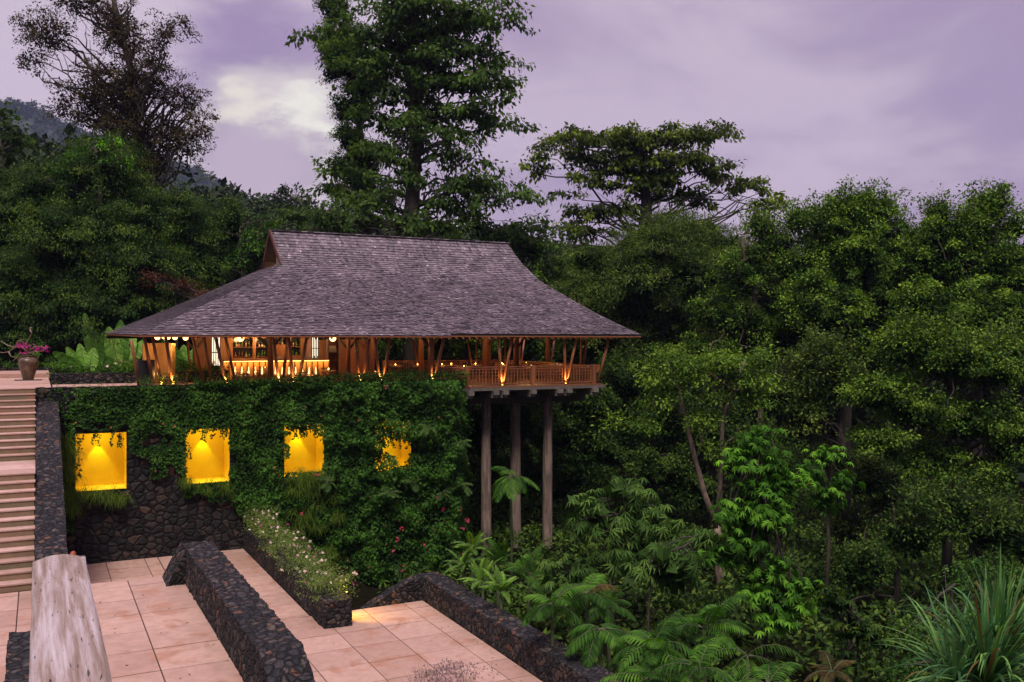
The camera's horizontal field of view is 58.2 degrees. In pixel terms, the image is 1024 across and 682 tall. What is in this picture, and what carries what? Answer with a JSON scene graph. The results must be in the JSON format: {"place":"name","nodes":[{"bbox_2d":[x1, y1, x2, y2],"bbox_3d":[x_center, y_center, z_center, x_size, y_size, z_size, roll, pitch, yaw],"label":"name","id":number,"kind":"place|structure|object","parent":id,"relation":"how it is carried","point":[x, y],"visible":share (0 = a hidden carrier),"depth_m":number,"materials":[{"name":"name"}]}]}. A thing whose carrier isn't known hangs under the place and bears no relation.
{"place":"outdoors","nodes":[
{"label":"outdoors","id":0,"kind":"place"},
{"bbox_2d":[0,590,31,681],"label":"landing paving","id":1,"kind":"structure","parent":0,"point":[15,611],"depth_m":26.70,"materials":[{"name":"tile"}]},
{"bbox_2d":[3,631,29,681],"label":"parapet wall","id":2,"kind":"structure","parent":1,"relation":"on","point":[17,656],"depth_m":19.80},
{"bbox_2d":[1,102,211,194],"bbox_3d":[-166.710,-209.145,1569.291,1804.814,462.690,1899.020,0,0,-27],"label":"hills","id":3,"kind":"structure","parent":0,"point":[30,121],"depth_m":1486.79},
{"bbox_2d":[0,97,250,199],"bbox_3d":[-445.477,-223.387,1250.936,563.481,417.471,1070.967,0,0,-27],"label":"hill forest","id":4,"kind":"object","parent":3,"relation":"on","point":[26,111],"visible":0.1,"depth_m":1529.73,"materials":[{"name":"green plant"}]},
{"bbox_2d":[87,557,164,583],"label":"courtyard paving","id":5,"kind":"structure","parent":0,"point":[135,569],"depth_m":42.88,"materials":[{"name":"tile"}]},
{"bbox_2d":[91,576,242,681],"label":"terrace paving","id":6,"kind":"structure","parent":0,"point":[157,639],"depth_m":24.96,"materials":[{"name":"tile"}]},
{"bbox_2d":[158,549,308,619],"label":"path paving","id":7,"kind":"structure","parent":0,"point":[282,604],"depth_m":40.41,"materials":[{"name":"tile"}]},
{"bbox_2d":[243,528,352,628],"bbox_3d":[-9.923,10.746,41.009,1.136,2.148,15.036,0,0,-27],"label":"planter","id":8,"kind":"object","parent":7,"relation":"on","point":[329,611],"visible":0.73,"depth_m":37.04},
{"bbox_2d":[241,501,360,606],"bbox_3d":[-9.868,9.191,40.994,2.639,2.358,15.531,0,0,-27],"label":"flowering shrub","id":9,"kind":"object","parent":8,"relation":"in","point":[327,577],"visible":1,"depth_m":39.50,"materials":[{"name":"green plant"}]},
{"bbox_2d":[317,561,377,609],"bbox_3d":[-8.269,12.810,42.907,3.580,1.980,12.940,0,0,-27],"label":"sunken bed","id":10,"kind":"object","parent":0,"point":[365,593],"visible":0.08,"depth_m":43.56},
{"bbox_2d":[280,600,541,681],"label":"terrace paving","id":11,"kind":"structure","parent":0,"point":[390,643],"depth_m":32.00,"materials":[{"name":"tile"}]},
{"bbox_2d":[162,541,314,681],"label":"parapet wall","id":12,"kind":"structure","parent":11,"relation":"on","point":[258,640],"depth_m":23.40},
{"bbox_2d":[402,654,497,681],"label":"lavender","id":13,"kind":"object","parent":11,"relation":"on","point":[430,671],"visible":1,"depth_m":28.06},
{"bbox_2d":[358,571,626,681],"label":"parapet wall","id":14,"kind":"structure","parent":11,"relation":"on","point":[531,650],"depth_m":32.23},
{"bbox_2d":[0,196,1023,681],"bbox_3d":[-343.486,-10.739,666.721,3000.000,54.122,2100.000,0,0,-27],"label":"ground","id":15,"kind":"structure","parent":0,"point":[600,564],"depth_m":57.69,"materials":[{"name":"plant"}]},
{"bbox_2d":[0,100,34,318],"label":"broad tree","id":16,"kind":"object","parent":15,"relation":"on","point":[12,139],"visible":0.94,"depth_m":80.29,"materials":[{"name":"green plant"}]},
{"bbox_2d":[0,388,35,592],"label":"staircase","id":17,"kind":"structure","parent":15,"relation":"on","point":[17,458],"depth_m":33.92,"materials":[{"name":"stone"}]},
{"bbox_2d":[0,367,52,373],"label":"wall","id":18,"kind":"structure","parent":15,"relation":"on","point":[18,369],"depth_m":61.85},
{"bbox_2d":[29,554,111,681],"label":"handrail","id":19,"kind":"object","parent":15,"relation":"on","point":[66,642],"visible":1,"depth_m":4.37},
{"bbox_2d":[53,343,98,372],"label":"banana plant","id":20,"kind":"object","parent":15,"relation":"on","point":[72,359],"visible":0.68,"depth_m":65.56,"materials":[{"name":"green plant"}]},
{"bbox_2d":[47,133,135,220],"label":"leafy tree","id":21,"kind":"object","parent":15,"relation":"on","point":[103,144],"visible":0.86,"depth_m":72.86,"materials":[{"name":"green plant"}]},
{"bbox_2d":[82,313,111,372],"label":"banana plant","id":22,"kind":"object","parent":15,"relation":"on","point":[89,343],"visible":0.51,"depth_m":66.96,"materials":[{"name":"green plant"}]},
{"bbox_2d":[8,0,220,197],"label":"tall tree","id":23,"kind":"object","parent":15,"relation":"on","point":[127,93],"visible":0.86,"depth_m":83.36,"materials":[{"name":"green plant"}]},
{"bbox_2d":[0,120,240,363],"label":"broad tree","id":24,"kind":"object","parent":15,"relation":"on","point":[70,258],"visible":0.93,"depth_m":70.48,"materials":[{"name":"green plant"}]},
{"bbox_2d":[104,320,143,371],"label":"banana plant","id":25,"kind":"object","parent":15,"relation":"on","point":[117,352],"visible":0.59,"depth_m":67.32,"materials":[{"name":"green plant"}]},
{"bbox_2d":[136,269,211,352],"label":"redleaf shrub","id":26,"kind":"object","parent":15,"relation":"on","point":[162,278],"visible":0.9,"depth_m":69.26,"materials":[{"name":"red plant"}]},
{"bbox_2d":[162,340,192,371],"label":"banana plant","id":27,"kind":"object","parent":15,"relation":"on","point":[179,355],"visible":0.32,"depth_m":69.34,"materials":[{"name":"green plant"}]},
{"bbox_2d":[167,194,284,296],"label":"leafy tree","id":28,"kind":"object","parent":15,"relation":"on","point":[233,217],"visible":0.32,"depth_m":81.26,"materials":[{"name":"green plant"}]},
{"bbox_2d":[199,210,280,291],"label":"leafy tree","id":29,"kind":"object","parent":15,"relation":"on","point":[253,242],"visible":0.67,"depth_m":78.87,"materials":[{"name":"green plant"}]},
{"bbox_2d":[35,379,459,584],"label":"retaining wall","id":30,"kind":"structure","parent":15,"relation":"on","point":[161,517],"depth_m":45.91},
{"bbox_2d":[34,401,67,560],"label":"stair side wall","id":31,"kind":"structure","parent":30,"relation":"attached to","point":[50,528],"depth_m":34.76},
{"bbox_2d":[61,430,134,519],"bbox_3d":[-20.003,6.367,43.768,4.062,4.438,1.349,0,0,-27],"label":"hanging fern","id":32,"kind":"object","parent":30,"relation":"hanging from","point":[68,499],"visible":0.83,"depth_m":43.44,"materials":[{"name":"green plant"}]},
{"bbox_2d":[135,373,152,385],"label":"shrub","id":33,"kind":"object","parent":30,"relation":"on","point":[146,382],"visible":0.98,"depth_m":45.50,"materials":[{"name":"green plant"}]},
{"bbox_2d":[156,371,184,385],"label":"shrub","id":34,"kind":"object","parent":30,"relation":"on","point":[167,381],"visible":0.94,"depth_m":45.86,"materials":[{"name":"green plant"}]},
{"bbox_2d":[170,371,189,385],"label":"shrub","id":35,"kind":"object","parent":30,"relation":"on","point":[175,382],"visible":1,"depth_m":46.14,"materials":[{"name":"green plant"}]},
{"bbox_2d":[76,470,300,490],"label":"grass","id":36,"kind":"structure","parent":30,"relation":"on","point":[191,474],"depth_m":44.70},
{"bbox_2d":[173,476,237,498],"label":"hanging fern","id":37,"kind":"object","parent":30,"relation":"hanging from","point":[189,481],"visible":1,"depth_m":46.22,"materials":[{"name":"green plant"}]},
{"bbox_2d":[39,370,474,584],"bbox_3d":[-12.859,7.503,49.831,22.721,11.729,7.115,0,0,-27],"label":"ivy","id":38,"kind":"object","parent":30,"relation":"attached to","point":[450,473],"visible":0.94,"depth_m":49.40,"materials":[{"name":"green plant"}]},
{"bbox_2d":[315,475,337,491],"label":"fern","id":39,"kind":"object","parent":38,"relation":"on","point":[326,479],"visible":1,"depth_m":48.18,"materials":[{"name":"green plant"}]},
{"bbox_2d":[299,385,469,574],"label":"pink flowers","id":40,"kind":"object","parent":38,"relation":"attached to","point":[403,527],"visible":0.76,"depth_m":50.51,"materials":[{"name":"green plant"}]},
{"bbox_2d":[377,485,401,497],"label":"fern","id":41,"kind":"object","parent":38,"relation":"on","point":[392,492],"visible":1,"depth_m":49.75,"materials":[{"name":"green plant"}]},
{"bbox_2d":[402,478,420,491],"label":"fern","id":42,"kind":"object","parent":38,"relation":"on","point":[413,482],"visible":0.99,"depth_m":50.33,"materials":[{"name":"green plant"}]},
{"bbox_2d":[418,424,437,435],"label":"fern","id":43,"kind":"object","parent":38,"relation":"on","point":[430,427],"visible":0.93,"depth_m":50.54,"materials":[{"name":"green plant"}]},
{"bbox_2d":[433,486,452,503],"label":"fern","id":44,"kind":"object","parent":38,"relation":"on","point":[441,493],"visible":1,"depth_m":51.19,"materials":[{"name":"green plant"}]},
{"bbox_2d":[451,439,471,449],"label":"fern","id":45,"kind":"object","parent":38,"relation":"on","point":[464,441],"visible":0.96,"depth_m":51.58,"materials":[{"name":"green plant"}]},
{"bbox_2d":[451,482,472,495],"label":"fern","id":46,"kind":"object","parent":38,"relation":"on","point":[464,486],"visible":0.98,"depth_m":51.67,"materials":[{"name":"green plant"}]},
{"bbox_2d":[277,461,349,566],"bbox_3d":[-10.364,9.417,48.217,4.211,6.015,1.939,0,0,-27],"label":"hanging fern","id":47,"kind":"object","parent":30,"relation":"hanging from","point":[300,479],"visible":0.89,"depth_m":48.25,"materials":[{"name":"green plant"}]},
{"bbox_2d":[392,364,412,380],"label":"shrub","id":48,"kind":"object","parent":30,"relation":"on","point":[404,371],"visible":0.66,"depth_m":51.62,"materials":[{"name":"green plant"}]},
{"bbox_2d":[2,122,576,359],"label":"forest","id":49,"kind":"object","parent":15,"relation":"on","point":[255,205],"visible":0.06,"depth_m":145.05,"materials":[{"name":"green plant"}]},
{"bbox_2d":[269,182,312,209],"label":"umbrella tree","id":50,"kind":"object","parent":15,"relation":"on","point":[294,200],"visible":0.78,"depth_m":189.66,"materials":[{"name":"green plant"}]},
{"bbox_2d":[307,0,399,370],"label":"tall tree","id":51,"kind":"object","parent":15,"relation":"on","point":[345,134],"visible":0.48,"depth_m":89.13,"materials":[{"name":"green plant"}]},
{"bbox_2d":[260,192,485,370],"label":"round tree","id":52,"kind":"object","parent":15,"relation":"on","point":[339,220],"visible":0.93,"depth_m":77.13,"materials":[{"name":"green plant"}]},
{"bbox_2d":[105,229,641,558],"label":"pavilion","id":53,"kind":"structure","parent":15,"relation":"on","point":[309,290],"depth_m":57.28,"materials":[{"name":"grey"}]},
{"bbox_2d":[142,343,174,383],"bbox_3d":[-18.681,1.381,48.612,1.661,2.538,0.540,0,0,-27],"label":"privacy screen","id":54,"kind":"object","parent":53,"relation":"on","point":[162,355],"visible":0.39,"depth_m":48.79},
{"bbox_2d":[211,337,220,365],"bbox_3d":[-20.466,0.661,63.543,0.613,2.058,0.160,0,0,-27],"label":"window","id":55,"kind":"structure","parent":53,"relation":"in","point":[215,358],"depth_m":63.55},
{"bbox_2d":[311,338,318,357],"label":"window","id":56,"kind":"structure","parent":53,"relation":"in","point":[314,342],"depth_m":66.68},
{"bbox_2d":[339,339,367,379],"bbox_3d":[-10.795,1.684,62.676,2.055,3.586,0.120,0,0,-27],"label":"door","id":57,"kind":"structure","parent":53,"relation":"in","point":[362,344],"depth_m":62.61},
{"bbox_2d":[285,0,556,375],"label":"tall tree","id":58,"kind":"object","parent":15,"relation":"on","point":[432,42],"visible":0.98,"depth_m":81.03,"materials":[{"name":"green plant"}]},
{"bbox_2d":[442,544,489,586],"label":"fern","id":59,"kind":"object","parent":15,"relation":"on","point":[460,563],"visible":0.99,"depth_m":38.39,"materials":[{"name":"green plant"}]},
{"bbox_2d":[452,531,493,592],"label":"fern","id":60,"kind":"object","parent":15,"relation":"on","point":[475,541],"visible":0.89,"depth_m":40.91,"materials":[{"name":"green plant"}]},
{"bbox_2d":[457,557,509,597],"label":"fern","id":61,"kind":"object","parent":15,"relation":"on","point":[482,576],"visible":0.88,"depth_m":35.96,"materials":[{"name":"green plant"}]},
{"bbox_2d":[358,253,626,464],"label":"understory tree","id":62,"kind":"object","parent":15,"relation":"on","point":[459,347],"visible":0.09,"depth_m":82.75,"materials":[{"name":"green plant"}]},
{"bbox_2d":[470,539,526,606],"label":"palm","id":63,"kind":"object","parent":15,"relation":"on","point":[498,554],"visible":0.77,"depth_m":40.84,"materials":[{"name":"green plant"}]},
{"bbox_2d":[479,561,528,608],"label":"fern","id":64,"kind":"object","parent":15,"relation":"on","point":[500,584],"visible":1,"depth_m":33.48,"materials":[{"name":"green plant"}]},
{"bbox_2d":[437,209,582,455],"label":"round tree","id":65,"kind":"object","parent":15,"relation":"on","point":[523,242],"visible":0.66,"depth_m":85.52,"materials":[{"name":"green plant"}]},
{"bbox_2d":[490,466,539,599],"bbox_3d":[-0.079,10.105,47.113,2.232,7.192,3.653,0,0,-27],"label":"palm","id":66,"kind":"object","parent":15,"relation":"on","point":[511,482],"visible":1,"depth_m":46.84,"materials":[{"name":"green plant"}]},
{"bbox_2d":[503,543,549,625],"bbox_3d":[0.629,11.171,38.954,2.242,5.062,2.149,0,0,35],"label":"palm","id":67,"kind":"object","parent":15,"relation":"on","point":[525,567],"visible":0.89,"depth_m":38.93,"materials":[{"name":"green plant"}]},
{"bbox_2d":[521,583,595,645],"bbox_3d":[1.399,11.160,29.582,2.490,6.683,2.253,0,0,-27],"label":"palm","id":68,"kind":"object","parent":15,"relation":"on","point":[538,611],"visible":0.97,"depth_m":29.28,"materials":[{"name":"green plant"}]},
{"bbox_2d":[466,342,656,503],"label":"understory tree","id":69,"kind":"object","parent":15,"relation":"on","point":[578,463],"visible":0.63,"depth_m":72.89,"materials":[{"name":"green plant"}]},
{"bbox_2d":[537,554,600,640],"bbox_3d":[2.322,11.346,37.991,2.747,5.119,1.997,0,0,-7],"label":"palmate shrub","id":70,"kind":"object","parent":15,"relation":"on","point":[576,571],"visible":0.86,"depth_m":37.68,"materials":[{"name":"green plant"}]},
{"bbox_2d":[550,573,625,658],"bbox_3d":[2.473,10.870,30.972,2.568,5.662,2.202,0,0,-27],"label":"palm","id":71,"kind":"object","parent":15,"relation":"on","point":[600,601],"visible":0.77,"depth_m":30.57,"materials":[{"name":"green plant"}]},
{"bbox_2d":[565,623,639,667],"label":"palm","id":72,"kind":"object","parent":15,"relation":"on","point":[599,636],"visible":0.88,"depth_m":28.01,"materials":[{"name":"green plant"}]},
{"bbox_2d":[589,576,635,670],"bbox_3d":[3.445,11.079,32.891,1.968,5.246,1.721,0,0,-27],"label":"palm","id":73,"kind":"object","parent":15,"relation":"on","point":[611,596],"visible":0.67,"depth_m":32.96,"materials":[{"name":"green plant"}]},
{"bbox_2d":[221,279,1023,681],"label":"undergrowth","id":74,"kind":"object","parent":15,"relation":"on","point":[801,551],"visible":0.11,"depth_m":51.18,"materials":[{"name":"green plant"}]},
{"bbox_2d":[562,475,701,656],"bbox_3d":[5.026,9.817,39.130,5.785,8.166,4.145,0,0,6],"label":"palmate shrub","id":75,"kind":"object","parent":15,"relation":"on","point":[629,520],"visible":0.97,"depth_m":38.53,"materials":[{"name":"green plant"}]},
{"bbox_2d":[600,658,681,681],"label":"palm","id":76,"kind":"object","parent":15,"relation":"on","point":[650,677],"visible":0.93,"depth_m":25.35,"materials":[{"name":"green plant"}]},
{"bbox_2d":[517,579,772,645],"bbox_3d":[6.199,12.769,42.020,12.813,4.258,3.632,0,0,-2],"label":"ground bush","id":77,"kind":"object","parent":15,"relation":"on","point":[642,613],"visible":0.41,"depth_m":41.89,"materials":[{"name":"green plant"}]},
{"bbox_2d":[540,199,759,498],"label":"feathery tree","id":78,"kind":"object","parent":15,"relation":"on","point":[646,273],"visible":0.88,"depth_m":76.84,"materials":[{"name":"green plant"}]},
{"bbox_2d":[608,610,694,681],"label":"palm","id":79,"kind":"object","parent":15,"relation":"on","point":[643,637],"visible":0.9,"depth_m":26.79,"materials":[{"name":"green plant"}]},
{"bbox_2d":[514,117,798,444],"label":"umbrella tree","id":80,"kind":"object","parent":15,"relation":"on","point":[630,148],"visible":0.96,"depth_m":95.04,"materials":[{"name":"green plant"}]},
{"bbox_2d":[602,528,731,655],"bbox_3d":[6.293,10.709,36.873,4.874,6.382,3.848,0,0,-27],"label":"palmate shrub","id":81,"kind":"object","parent":15,"relation":"on","point":[656,563],"visible":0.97,"depth_m":36.76,"materials":[{"name":"green plant"}]},
{"bbox_2d":[591,341,789,597],"bbox_3d":[9.477,7.190,49.066,10.835,14.463,5.119,0,0,-1],"label":"forked tree","id":82,"kind":"object","parent":15,"relation":"on","point":[740,362],"visible":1,"depth_m":48.85,"materials":[{"name":"green plant"}]},
{"bbox_2d":[651,637,735,681],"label":"palm","id":83,"kind":"object","parent":15,"relation":"on","point":[695,662],"visible":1,"depth_m":24.84,"materials":[{"name":"green plant"}]},
{"bbox_2d":[654,594,752,681],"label":"palm","id":84,"kind":"object","parent":15,"relation":"on","point":[714,610],"visible":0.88,"depth_m":27.77,"materials":[{"name":"green plant"}]},
{"bbox_2d":[623,199,812,520],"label":"rain tree","id":85,"kind":"object","parent":15,"relation":"on","point":[746,274],"visible":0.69,"depth_m":69.18,"materials":[{"name":"green plant"}]},
{"bbox_2d":[620,378,816,529],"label":"understory tree","id":86,"kind":"object","parent":15,"relation":"on","point":[674,471],"visible":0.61,"depth_m":67.00,"materials":[{"name":"green plant"}]},
{"bbox_2d":[685,635,806,681],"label":"palm","id":87,"kind":"object","parent":15,"relation":"on","point":[747,665],"visible":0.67,"depth_m":26.73,"materials":[{"name":"green plant"}]},
{"bbox_2d":[697,424,823,681],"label":"leafy tree","id":88,"kind":"object","parent":15,"relation":"on","point":[755,504],"visible":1,"depth_m":35.62,"materials":[{"name":"green plant"}]},
{"bbox_2d":[737,662,801,681],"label":"palm","id":89,"kind":"object","parent":15,"relation":"on","point":[761,671],"visible":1,"depth_m":25.32,"materials":[{"name":"green plant"}]},
{"bbox_2d":[520,243,1023,482],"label":"valley forest","id":90,"kind":"object","parent":15,"relation":"on","point":[1020,475],"visible":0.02,"depth_m":97.75,"materials":[{"name":"green plant"}]},
{"bbox_2d":[793,445,865,623],"bbox_3d":[15.170,9.577,43.959,3.434,9.244,2.429,0,0,2],"label":"leafy tree","id":91,"kind":"object","parent":15,"relation":"on","point":[831,486],"visible":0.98,"depth_m":43.86,"materials":[{"name":"green plant"}]},
{"bbox_2d":[804,651,855,681],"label":"palm","id":92,"kind":"object","parent":15,"relation":"on","point":[838,667],"visible":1,"depth_m":23.92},
{"bbox_2d":[748,317,917,549],"bbox_3d":[19.906,6.685,56.133,12.246,16.260,5.622,0,0,-4],"label":"leafy tree","id":93,"kind":"object","parent":15,"relation":"on","point":[816,369],"visible":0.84,"depth_m":55.41,"materials":[{"name":"green plant"}]},
{"bbox_2d":[762,174,918,545],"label":"round tree","id":94,"kind":"object","parent":15,"relation":"on","point":[834,263],"visible":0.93,"depth_m":66.50,"materials":[{"name":"green plant"}]},
{"bbox_2d":[803,584,894,681],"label":"leafy tree","id":95,"kind":"object","parent":15,"relation":"on","point":[859,629],"visible":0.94,"depth_m":33.92,"materials":[{"name":"green plant"}]},
{"bbox_2d":[759,463,1023,621],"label":"understory tree","id":96,"kind":"object","parent":15,"relation":"on","point":[970,516],"visible":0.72,"depth_m":45.41,"materials":[{"name":"green plant"}]},
{"bbox_2d":[827,297,1023,605],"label":"leafy tree","id":97,"kind":"object","parent":15,"relation":"on","point":[947,412],"visible":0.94,"depth_m":49.32,"materials":[{"name":"green plant"}]},
{"bbox_2d":[861,554,1022,681],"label":"leaved bush","id":98,"kind":"object","parent":15,"relation":"on","point":[902,668],"visible":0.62,"depth_m":29.92,"materials":[{"name":"green plant"}]},
{"bbox_2d":[875,545,1023,681],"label":"pandanus","id":99,"kind":"object","parent":15,"relation":"on","point":[987,648],"visible":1,"depth_m":21.07,"materials":[{"name":"green plant"}]},
{"bbox_2d":[879,176,1023,571],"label":"round tree","id":100,"kind":"object","parent":15,"relation":"on","point":[975,252],"visible":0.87,"depth_m":61.58,"materials":[{"name":"green plant"}]},
{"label":"walkway base","id":101,"kind":"structure","parent":15,"relation":"on","visible":0},
{"bbox_2d":[52,382,193,386],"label":"walkway paving","id":102,"kind":"structure","parent":101,"relation":"on","point":[78,385],"depth_m":47.69,"materials":[{"name":"pink stone"}]},
{"bbox_2d":[137,360,154,384],"bbox_3d":[-18.575,1.731,46.676,0.859,1.538,1.200,0,0,-27],"label":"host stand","id":103,"kind":"object","parent":102,"relation":"on","point":[143,368],"visible":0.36,"depth_m":46.10,"materials":[{"name":"black wood"}]},
{"bbox_2d":[51,371,227,384],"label":"wall","id":104,"kind":"structure","parent":101,"relation":"on","point":[87,378],"depth_m":49.00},
{"bbox_2d":[44,358,230,377],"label":"hedge","id":105,"kind":"object","parent":104,"relation":"on","point":[105,368],"visible":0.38,"depth_m":49.76,"materials":[{"name":"green plant"}]},
{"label":"terrace base","id":106,"kind":"structure","parent":15,"relation":"on","visible":0},
{"bbox_2d":[0,370,50,388],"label":"landing","id":107,"kind":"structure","parent":106,"relation":"on","point":[7,378],"depth_m":51.17,"materials":[{"name":"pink stone"}]},
{"bbox_2d":[14,355,41,380],"bbox_3d":[-27.087,1.492,51.486,1.360,1.408,1.012,0,0,-27],"label":"flower jar","id":108,"kind":"object","parent":107,"relation":"on","point":[28,365],"visible":1,"depth_m":51.18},
{"bbox_2d":[0,327,49,360],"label":"bougainvillea","id":109,"kind":"object","parent":108,"relation":"in","point":[19,345],"visible":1,"depth_m":51.39,"materials":[{"name":"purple plant"}]},
{"bbox_2d":[0,350,55,370],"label":"hedge","id":110,"kind":"object","parent":107,"relation":"on","point":[6,364],"visible":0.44,"depth_m":62.73,"materials":[{"name":"green plant"}]},
{"bbox_2d":[0,0,1023,251],"label":"sky","id":111,"kind":"structure","parent":0,"point":[917,95],"materials":[{"name":"purple"}]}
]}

